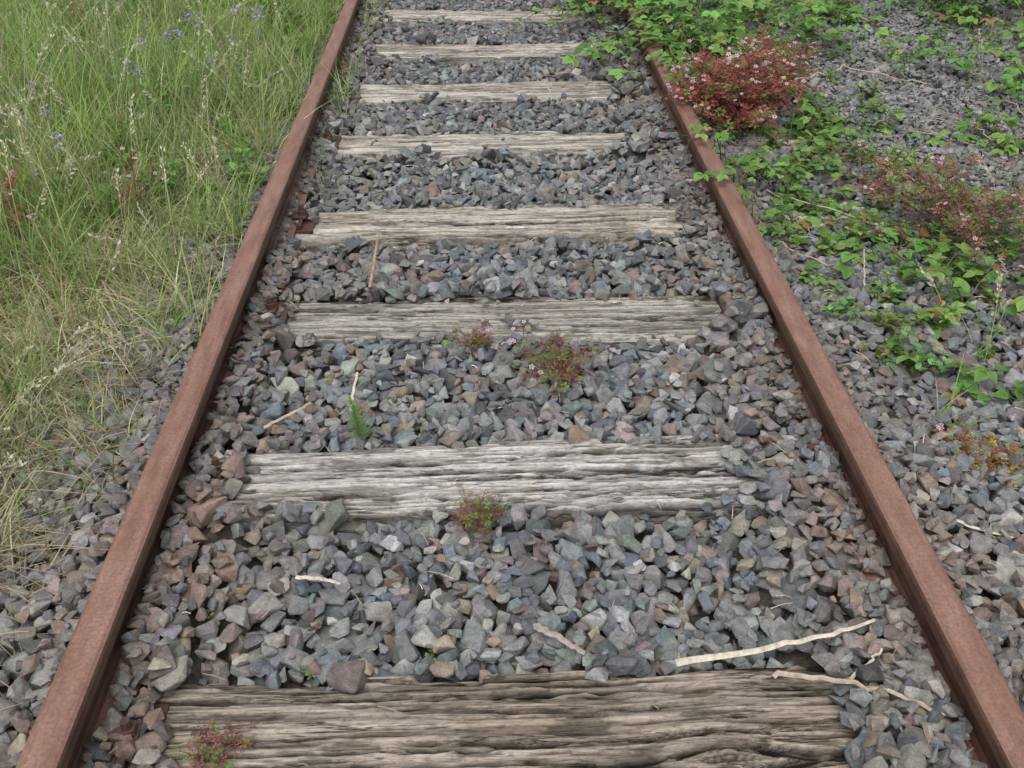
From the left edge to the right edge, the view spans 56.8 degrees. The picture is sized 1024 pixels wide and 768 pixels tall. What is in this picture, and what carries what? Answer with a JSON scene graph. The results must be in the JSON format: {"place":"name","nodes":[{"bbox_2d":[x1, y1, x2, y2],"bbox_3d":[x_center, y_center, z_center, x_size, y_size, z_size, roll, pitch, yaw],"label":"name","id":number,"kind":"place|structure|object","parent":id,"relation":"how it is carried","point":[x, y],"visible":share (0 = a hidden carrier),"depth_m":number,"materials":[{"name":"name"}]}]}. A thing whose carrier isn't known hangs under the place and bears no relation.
{"place":"outdoors","nodes":[
{"label":"outdoors","id":0,"kind":"place"},
{"bbox_2d":[0,0,1023,742],"bbox_3d":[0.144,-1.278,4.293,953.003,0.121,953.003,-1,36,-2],"label":"ground","id":1,"kind":"structure","parent":0,"point":[794,656],"depth_m":2.05,"materials":[{"name":"soil"}]},
{"bbox_2d":[0,152,49,248],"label":"herb robert plant","id":2,"kind":"object","parent":1,"relation":"on","point":[7,183],"visible":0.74,"depth_m":2.91,"materials":[{"name":"green plant"}]},
{"bbox_2d":[26,81,66,222],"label":"purple vetch plant","id":3,"kind":"object","parent":1,"relation":"on","point":[59,137],"visible":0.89,"depth_m":2.98,"materials":[{"name":"green plant"}]},
{"bbox_2d":[39,0,108,53],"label":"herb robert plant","id":4,"kind":"object","parent":1,"relation":"on","point":[71,13],"visible":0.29,"depth_m":4.33,"materials":[{"name":"green plant"}]},
{"bbox_2d":[103,147,156,223],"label":"herb robert plant","id":5,"kind":"object","parent":1,"relation":"on","point":[127,189],"visible":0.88,"depth_m":3.04,"materials":[{"name":"green plant"}]},
{"bbox_2d":[123,12,196,136],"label":"purple vetch plant","id":6,"kind":"object","parent":1,"relation":"on","point":[140,75],"visible":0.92,"depth_m":3.63,"materials":[{"name":"green plant"}]},
{"bbox_2d":[0,0,362,609],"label":"meadow grass","id":7,"kind":"structure","parent":1,"relation":"on","point":[18,66],"depth_m":3.40,"materials":[{"name":"green plant"}]},
{"bbox_2d":[15,0,362,767],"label":"steel rail","id":8,"kind":"object","parent":1,"relation":"on","point":[77,704],"visible":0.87,"depth_m":1.97,"materials":[{"name":"brown metal"}]},
{"bbox_2d":[166,4,264,114],"bbox_3d":[-1.178,-1.284,3.869,0.248,0.475,0.440,22,41,28],"label":"purple vetch plant","id":9,"kind":"object","parent":1,"relation":"on","point":[186,46],"visible":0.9,"depth_m":3.83,"materials":[{"name":"green plant"}]},
{"bbox_2d":[265,42,694,68],"bbox_3d":[-0.106,-1.667,4.896,2.560,0.134,0.253,-1,35,-2],"label":"wooden sleeper","id":10,"kind":"object","parent":1,"relation":"on","point":[462,53],"visible":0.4,"depth_m":4.82,"materials":[{"name":"grey wood"}]},
{"bbox_2d":[326,37,360,45],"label":"rail fastening","id":11,"kind":"object","parent":10,"relation":"on","point":[357,40],"visible":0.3,"depth_m":4.80,"materials":[{"name":"metal"}]},
{"bbox_2d":[211,129,809,168],"bbox_3d":[-0.062,-0.926,3.866,2.560,0.133,0.251,-1,36,-2],"label":"wooden sleeper","id":12,"kind":"object","parent":1,"relation":"on","point":[455,146],"visible":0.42,"depth_m":3.82,"materials":[{"name":"grey wood"}]},
{"bbox_2d":[287,128,340,148],"bbox_3d":[-0.812,-0.986,3.791,0.235,0.071,0.150,-1,36,-2],"label":"rail fastening","id":13,"kind":"object","parent":12,"relation":"on","point":[326,133],"visible":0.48,"depth_m":3.78,"materials":[{"name":"metal"}]},
{"bbox_2d":[659,124,709,138],"bbox_3d":[0.687,-1.016,3.833,0.235,0.071,0.150,-1,36,-2],"label":"rail fastening","id":14,"kind":"object","parent":12,"relation":"on","point":[663,128],"visible":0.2,"depth_m":3.81,"materials":[{"name":"metal"}]},
{"bbox_2d":[0,0,1023,767],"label":"gravel ballast","id":15,"kind":"structure","parent":1,"relation":"on","point":[656,382],"depth_m":2.31,"materials":[{"name":"gravel"}]},
{"bbox_2d":[65,335,184,367],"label":"dead branch","id":16,"kind":"object","parent":15,"relation":"on","point":[127,344],"visible":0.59,"depth_m":2.53,"materials":[{"name":"brown wood"}]},
{"bbox_2d":[0,3,333,709],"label":"dry grass","id":17,"kind":"structure","parent":15,"relation":"on","point":[71,330],"depth_m":2.50,"materials":[{"name":"plant"}]},
{"bbox_2d":[6,0,338,223],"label":"leafy weeds","id":18,"kind":"object","parent":15,"relation":"on","point":[237,150],"visible":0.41,"depth_m":3.44,"materials":[{"name":"green plant"}]},
{"bbox_2d":[263,402,310,428],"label":"dead branch","id":19,"kind":"object","parent":15,"relation":"on","point":[281,418],"visible":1,"depth_m":2.31,"materials":[{"name":"brown wood"}]},
{"bbox_2d":[295,575,339,584],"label":"dead branch","id":20,"kind":"object","parent":15,"relation":"on","point":[315,578],"visible":1,"depth_m":1.89,"materials":[{"name":"brown wood"}]},
{"bbox_2d":[350,372,357,411],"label":"dead branch","id":21,"kind":"object","parent":15,"relation":"on","point":[354,384],"visible":0.72,"depth_m":2.38,"materials":[{"name":"brown wood"}]},
{"bbox_2d":[345,396,371,439],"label":"horsetail plant","id":22,"kind":"object","parent":15,"relation":"on","point":[358,425],"visible":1,"depth_m":2.28,"materials":[{"name":"green plant"}]},
{"bbox_2d":[368,233,379,288],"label":"dead branch","id":23,"kind":"object","parent":15,"relation":"on","point":[373,265],"visible":1,"depth_m":2.92,"materials":[{"name":"brown wood"}]},
{"bbox_2d":[0,666,896,767],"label":"wooden sleeper","id":24,"kind":"object","parent":15,"relation":"on","point":[747,718],"visible":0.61,"depth_m":1.64,"materials":[{"name":"brown wood"}]},
{"bbox_2d":[27,703,169,767],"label":"rail fastening","id":25,"kind":"object","parent":24,"relation":"on","point":[132,727],"visible":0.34,"depth_m":1.58,"materials":[{"name":"metal"}]},
{"bbox_2d":[171,718,259,767],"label":"herb robert plant","id":26,"kind":"object","parent":24,"relation":"on","point":[213,757],"visible":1,"depth_m":1.57,"materials":[{"name":"red plant"}]},
{"bbox_2d":[250,81,683,112],"bbox_3d":[-0.084,-1.294,4.377,2.560,0.133,0.260,-1,36,-2],"label":"wooden sleeper","id":27,"kind":"object","parent":15,"relation":"on","point":[472,92],"visible":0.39,"depth_m":4.33,"materials":[{"name":"grey wood"}]},
{"bbox_2d":[308,77,350,90],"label":"rail fastening","id":28,"kind":"object","parent":27,"relation":"on","point":[343,83],"visible":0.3,"depth_m":4.29,"materials":[{"name":"metal"}]},
{"bbox_2d":[637,74,644,82],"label":"rail fastening","id":29,"kind":"object","parent":27,"relation":"on","point":[641,79],"visible":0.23,"depth_m":4.32,"materials":[{"name":"metal"}]},
{"bbox_2d":[441,319,504,349],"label":"herb robert plant","id":30,"kind":"object","parent":15,"relation":"on","point":[480,335],"visible":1,"depth_m":2.60,"materials":[{"name":"red plant"}]},
{"bbox_2d":[445,483,512,535],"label":"herb robert plant","id":31,"kind":"object","parent":15,"relation":"on","point":[480,515],"visible":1,"depth_m":2.03,"materials":[{"name":"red plant"}]},
{"bbox_2d":[0,0,1023,511],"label":"grass seed heads","id":32,"kind":"object","parent":15,"relation":"on","point":[110,340],"depth_m":2.99,"materials":[{"name":"beige plant"}]},
{"bbox_2d":[19,430,1022,534],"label":"wooden sleeper","id":33,"kind":"object","parent":15,"relation":"on","point":[598,479],"visible":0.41,"depth_m":2.15,"materials":[{"name":"grey wood"}]},
{"bbox_2d":[128,456,231,500],"bbox_3d":[-0.743,0.198,2.144,0.235,0.071,0.150,-1,36,-2],"label":"rail fastening","id":34,"kind":"object","parent":33,"relation":"on","point":[216,462],"visible":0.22,"depth_m":2.12,"materials":[{"name":"metal"}]},
{"bbox_2d":[802,442,878,488],"bbox_3d":[0.756,0.168,2.185,0.235,0.071,0.150,-1,36,-2],"label":"rail fastening","id":35,"kind":"object","parent":33,"relation":"on","point":[810,446],"visible":0.16,"depth_m":2.16,"materials":[{"name":"metal"}]},
{"bbox_2d":[172,200,876,256],"bbox_3d":[-0.038,-0.513,3.289,2.560,0.135,0.251,-1,36,-2],"label":"wooden sleeper","id":36,"kind":"object","parent":15,"relation":"on","point":[623,223],"visible":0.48,"depth_m":3.24,"materials":[{"name":"grey wood"}]},
{"bbox_2d":[250,204,318,233],"bbox_3d":[-0.788,-0.572,3.215,0.235,0.071,0.150,-1,36,-2],"label":"rail fastening","id":37,"kind":"object","parent":36,"relation":"on","point":[303,226],"visible":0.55,"depth_m":3.20,"materials":[{"name":"metal"}]},
{"bbox_2d":[685,199,744,221],"bbox_3d":[0.712,-0.602,3.256,0.235,0.071,0.150,-1,36,-2],"label":"rail fastening","id":38,"kind":"object","parent":36,"relation":"on","point":[699,203],"visible":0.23,"depth_m":3.23,"materials":[{"name":"metal"}]},
{"bbox_2d":[533,623,585,654],"bbox_3d":[0.086,0.475,1.770,0.116,0.014,0.018,23,42,29],"label":"bark piece","id":39,"kind":"object","parent":15,"relation":"on","point":[538,627],"visible":1,"depth_m":1.77,"materials":[{"name":"brown wood"}]},
{"bbox_2d":[199,295,928,357],"bbox_3d":[-0.017,-0.144,2.803,2.560,0.135,0.261,-1,36,-1],"label":"wooden sleeper","id":40,"kind":"object","parent":15,"relation":"on","point":[625,319],"visible":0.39,"depth_m":2.77,"materials":[{"name":"grey wood"}]},
{"bbox_2d":[214,296,289,323],"bbox_3d":[-0.767,-0.217,2.720,0.235,0.071,0.150,-1,36,-2],"label":"rail fastening","id":41,"kind":"object","parent":40,"relation":"on","point":[272,304],"visible":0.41,"depth_m":2.71,"materials":[{"name":"metal"}]},
{"bbox_2d":[716,287,792,313],"bbox_3d":[0.732,-0.246,2.761,0.235,0.071,0.150,-1,36,-2],"label":"rail fastening","id":42,"kind":"object","parent":40,"relation":"on","point":[722,305],"visible":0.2,"depth_m":2.77,"materials":[{"name":"metal"}]},
{"bbox_2d":[507,320,624,397],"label":"herb robert plant","id":43,"kind":"object","parent":15,"relation":"on","point":[564,370],"visible":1,"depth_m":2.49,"materials":[{"name":"red plant"}]},
{"bbox_2d":[513,0,649,33],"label":"bramble bush","id":44,"kind":"object","parent":15,"relation":"on","point":[582,13],"visible":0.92,"depth_m":5.01,"materials":[{"name":"green plant"}]},
{"bbox_2d":[557,0,610,13],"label":"bramble bush","id":45,"kind":"object","parent":15,"relation":"on","point":[585,2],"visible":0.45,"depth_m":5.39,"materials":[{"name":"green plant"}]},
{"bbox_2d":[171,0,1023,659],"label":"grass tufts","id":46,"kind":"object","parent":15,"relation":"on","point":[947,406],"visible":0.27,"depth_m":4.09,"materials":[{"name":"green plant"}]},
{"bbox_2d":[202,272,996,679],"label":"seedling weeds","id":47,"kind":"object","parent":15,"relation":"on","point":[416,604],"visible":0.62,"depth_m":1.82,"materials":[{"name":"green plant"}]},
{"bbox_2d":[182,11,1023,765],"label":"straw litter","id":48,"kind":"object","parent":15,"relation":"on","point":[620,407],"visible":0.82,"depth_m":2.52,"materials":[{"name":"brown plant"}]},
{"bbox_2d":[586,13,647,65],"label":"bramble bush","id":49,"kind":"object","parent":15,"relation":"on","point":[600,55],"visible":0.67,"depth_m":4.62,"materials":[{"name":"green plant"}]},
{"bbox_2d":[554,0,756,19],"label":"bramble bush","id":50,"kind":"object","parent":15,"relation":"on","point":[623,5],"visible":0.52,"depth_m":5.01,"materials":[{"name":"green plant"}]},
{"bbox_2d":[292,110,1021,743],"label":"dead leaf litter","id":51,"kind":"object","parent":15,"relation":"on","point":[768,404],"visible":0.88,"depth_m":2.04,"materials":[{"name":"brown plant"}]},
{"bbox_2d":[562,10,789,79],"bbox_3d":[0.831,-1.581,4.460,1.008,0.288,0.726,16,39,21],"label":"bramble bush","id":52,"kind":"object","parent":15,"relation":"on","point":[609,45],"visible":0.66,"depth_m":4.44,"materials":[{"name":"green plant"}]},
{"bbox_2d":[620,0,778,62],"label":"bramble bush","id":53,"kind":"object","parent":15,"relation":"on","point":[675,16],"visible":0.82,"depth_m":4.62,"materials":[{"name":"green plant"}]},
{"bbox_2d":[646,34,778,100],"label":"bramble bush","id":54,"kind":"object","parent":15,"relation":"on","point":[671,38],"visible":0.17,"depth_m":4.17,"materials":[{"name":"green plant"}]},
{"bbox_2d":[661,34,811,142],"bbox_3d":[0.897,-1.201,3.833,0.590,0.372,0.683,17,39,22],"label":"herb robert plant","id":55,"kind":"object","parent":15,"relation":"on","point":[748,90],"visible":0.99,"depth_m":3.77,"materials":[{"name":"red plant"}]},
{"bbox_2d":[679,116,819,185],"bbox_3d":[0.891,-0.844,3.491,0.543,0.212,0.320,-1,36,-2],"label":"bramble bush","id":56,"kind":"object","parent":15,"relation":"on","point":[725,136],"visible":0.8,"depth_m":3.49,"materials":[{"name":"green plant"}]},
{"bbox_2d":[692,155,826,241],"bbox_3d":[0.888,-0.682,3.277,0.469,0.204,0.502,13,38,17],"label":"bramble bush","id":57,"kind":"object","parent":15,"relation":"on","point":[814,221],"visible":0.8,"depth_m":3.31,"materials":[{"name":"green plant"}]},
{"bbox_2d":[677,0,852,50],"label":"bramble bush","id":58,"kind":"object","parent":15,"relation":"on","point":[743,16],"visible":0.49,"depth_m":4.98,"materials":[{"name":"green plant"}]},
{"bbox_2d":[715,23,829,106],"bbox_3d":[1.106,-1.368,4.059,0.469,0.374,0.423,-27,44,-33],"label":"herb robert plant","id":59,"kind":"object","parent":15,"relation":"on","point":[792,68],"visible":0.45,"depth_m":4.02,"materials":[{"name":"red plant"}]},
{"bbox_2d":[675,618,874,665],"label":"dead branch","id":60,"kind":"object","parent":15,"relation":"on","point":[703,658],"visible":1,"depth_m":1.72,"materials":[{"name":"beige wood"}]},
{"bbox_2d":[720,165,846,251],"bbox_3d":[0.858,-0.544,3.073,0.456,0.203,0.304,21,41,26],"label":"bramble bush","id":61,"kind":"object","parent":15,"relation":"on","point":[784,208],"visible":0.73,"depth_m":3.08,"materials":[{"name":"green plant"}]},
{"bbox_2d":[687,0,899,59],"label":"bramble bush","id":62,"kind":"object","parent":15,"relation":"on","point":[796,9],"visible":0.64,"depth_m":4.66,"materials":[{"name":"green plant"}]},
{"bbox_2d":[718,91,910,188],"bbox_3d":[1.211,-1.054,3.865,0.648,0.166,0.849,30,45,35],"label":"bramble bush","id":63,"kind":"object","parent":15,"relation":"on","point":[899,114],"visible":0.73,"depth_m":3.85,"materials":[{"name":"green plant"}]},
{"bbox_2d":[773,240,860,277],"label":"dead branch","id":64,"kind":"object","parent":15,"relation":"on","point":[785,245],"visible":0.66,"depth_m":2.94,"materials":[{"name":"beige wood"}]},
{"bbox_2d":[797,261,851,299],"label":"bramble bush","id":65,"kind":"object","parent":15,"relation":"on","point":[810,265],"visible":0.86,"depth_m":2.80,"materials":[{"name":"green plant"}]},
{"bbox_2d":[766,189,894,230],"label":"dead branch","id":66,"kind":"object","parent":15,"relation":"on","point":[824,207],"visible":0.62,"depth_m":3.24,"materials":[{"name":"beige wood"}]},
{"bbox_2d":[773,0,915,31],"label":"bramble bush","id":67,"kind":"object","parent":15,"relation":"on","point":[828,5],"visible":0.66,"depth_m":5.18,"materials":[{"name":"green plant"}]},
{"bbox_2d":[669,0,1023,378],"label":"leafy weeds","id":68,"kind":"object","parent":15,"relation":"on","point":[950,315],"visible":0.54,"depth_m":3.07,"materials":[{"name":"green plant"}]},
{"bbox_2d":[772,670,945,715],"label":"dead branch","id":69,"kind":"object","parent":15,"relation":"on","point":[777,673],"visible":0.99,"depth_m":1.66,"materials":[{"name":"beige wood"}]},
{"bbox_2d":[795,64,926,83],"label":"dead branch","id":70,"kind":"object","parent":15,"relation":"on","point":[862,71],"visible":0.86,"depth_m":4.38,"materials":[{"name":"brown wood"}]},
{"bbox_2d":[863,248,865,289],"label":"dead branch","id":71,"kind":"object","parent":15,"relation":"on","point":[864,268],"visible":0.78,"depth_m":2.74,"materials":[{"name":"beige wood"}]},
{"bbox_2d":[848,648,882,679],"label":"dead branch","id":72,"kind":"object","parent":15,"relation":"on","point":[853,676],"visible":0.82,"depth_m":1.69,"materials":[{"name":"brown wood"}]},
{"bbox_2d":[824,141,926,200],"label":"herb robert plant","id":73,"kind":"object","parent":15,"relation":"on","point":[881,164],"visible":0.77,"depth_m":3.40,"materials":[{"name":"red plant"}]},
{"bbox_2d":[869,115,903,125],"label":"dead branch","id":74,"kind":"object","parent":15,"relation":"on","point":[884,118],"visible":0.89,"depth_m":3.88,"materials":[{"name":"beige wood"}]},
{"bbox_2d":[803,35,974,81],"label":"bramble bush","id":75,"kind":"object","parent":15,"relation":"on","point":[965,63],"visible":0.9,"depth_m":4.49,"materials":[{"name":"green plant"}]},
{"bbox_2d":[824,209,954,278],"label":"bramble bush","id":76,"kind":"object","parent":15,"relation":"on","point":[846,272],"visible":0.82,"depth_m":2.93,"materials":[{"name":"green plant"}]},
{"bbox_2d":[879,129,947,137],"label":"dead branch","id":77,"kind":"object","parent":15,"relation":"on","point":[916,132],"visible":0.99,"depth_m":3.78,"materials":[{"name":"brown wood"}]},
{"bbox_2d":[840,141,1023,264],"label":"herb robert plant","id":78,"kind":"object","parent":15,"relation":"on","point":[952,193],"visible":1,"depth_m":3.04,"materials":[{"name":"red plant"}]},
{"bbox_2d":[921,118,959,126],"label":"dead branch","id":79,"kind":"object","parent":15,"relation":"on","point":[939,119],"visible":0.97,"depth_m":3.88,"materials":[{"name":"brown wood"}]},
{"bbox_2d":[881,335,1023,405],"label":"bramble bush","id":80,"kind":"object","parent":15,"relation":"on","point":[978,374],"visible":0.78,"depth_m":2.37,"materials":[{"name":"green plant"}]},
{"bbox_2d":[895,242,1023,338],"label":"bramble bush","id":81,"kind":"object","parent":15,"relation":"on","point":[935,259],"visible":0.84,"depth_m":2.74,"materials":[{"name":"green plant"}]},
{"bbox_2d":[910,109,1023,159],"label":"bramble bush","id":82,"kind":"object","parent":15,"relation":"on","point":[1005,142],"visible":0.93,"depth_m":3.80,"materials":[{"name":"green plant"}]},
{"bbox_2d":[916,0,1023,46],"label":"bramble bush","id":83,"kind":"object","parent":15,"relation":"on","point":[959,6],"visible":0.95,"depth_m":5.12,"materials":[{"name":"green plant"}]},
{"bbox_2d":[956,116,990,138],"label":"dead branch","id":84,"kind":"object","parent":15,"relation":"on","point":[975,125],"visible":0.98,"depth_m":3.87,"materials":[{"name":"brown wood"}]},
{"bbox_2d":[925,422,1023,487],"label":"herb robert plant","id":85,"kind":"object","parent":15,"relation":"on","point":[992,458],"visible":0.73,"depth_m":2.18,"materials":[{"name":"plant"}]},
{"bbox_2d":[956,519,1013,537],"bbox_3d":[0.975,0.303,1.995,0.149,0.011,0.019,17,39,22],"label":"wood splinter","id":86,"kind":"object","parent":15,"relation":"on","point":[965,524],"visible":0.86,"depth_m":1.99,"materials":[{"name":"beige wood"}]},
{"bbox_2d":[956,43,1023,109],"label":"bramble bush","id":87,"kind":"object","parent":15,"relation":"on","point":[1015,69],"visible":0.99,"depth_m":4.25,"materials":[{"name":"green plant"}]},
{"bbox_2d":[972,0,1023,46],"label":"bramble bush","id":88,"kind":"object","parent":15,"relation":"on","point":[1007,34],"visible":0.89,"depth_m":4.65,"materials":[{"name":"green plant"}]},
{"bbox_2d":[985,95,1023,115],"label":"dead branch","id":89,"kind":"object","parent":15,"relation":"on","point":[1010,102],"visible":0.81,"depth_m":4.04,"materials":[{"name":"brown wood"}]},
{"bbox_2d":[992,205,1023,272],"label":"herb robert plant","id":90,"kind":"object","parent":15,"relation":"on","point":[1005,255],"visible":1,"depth_m":2.88,"materials":[{"name":"red plant"}]},
{"bbox_2d":[993,381,1023,405],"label":"bramble bush","id":91,"kind":"object","parent":15,"relation":"on","point":[1003,393],"visible":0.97,"depth_m":2.34,"materials":[{"name":"green plant"}]},
{"bbox_2d":[383,9,680,31],"bbox_3d":[-0.129,-2.058,5.440,2.560,0.133,0.256,-1,36,-2],"label":"wooden sleeper","id":92,"kind":"object","parent":1,"relation":"on","point":[401,16],"visible":0.28,"depth_m":5.38,"materials":[{"name":"grey wood"}]},
{"bbox_2d":[612,0,1023,767],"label":"steel rail","id":93,"kind":"object","parent":1,"relation":"on","point":[970,672],"visible":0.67,"depth_m":1.96,"materials":[{"name":"brown metal"}]},
{"bbox_2d":[772,172,869,238],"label":"bramble bush","id":94,"kind":"object","parent":1,"relation":"on","point":[848,192],"visible":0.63,"depth_m":3.28,"materials":[{"name":"green plant"}]},
{"bbox_2d":[997,255,1008,284],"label":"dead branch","id":95,"kind":"object","parent":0,"point":[1000,259],"visible":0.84,"depth_m":2.85,"materials":[{"name":"beige wood"}]}
]}

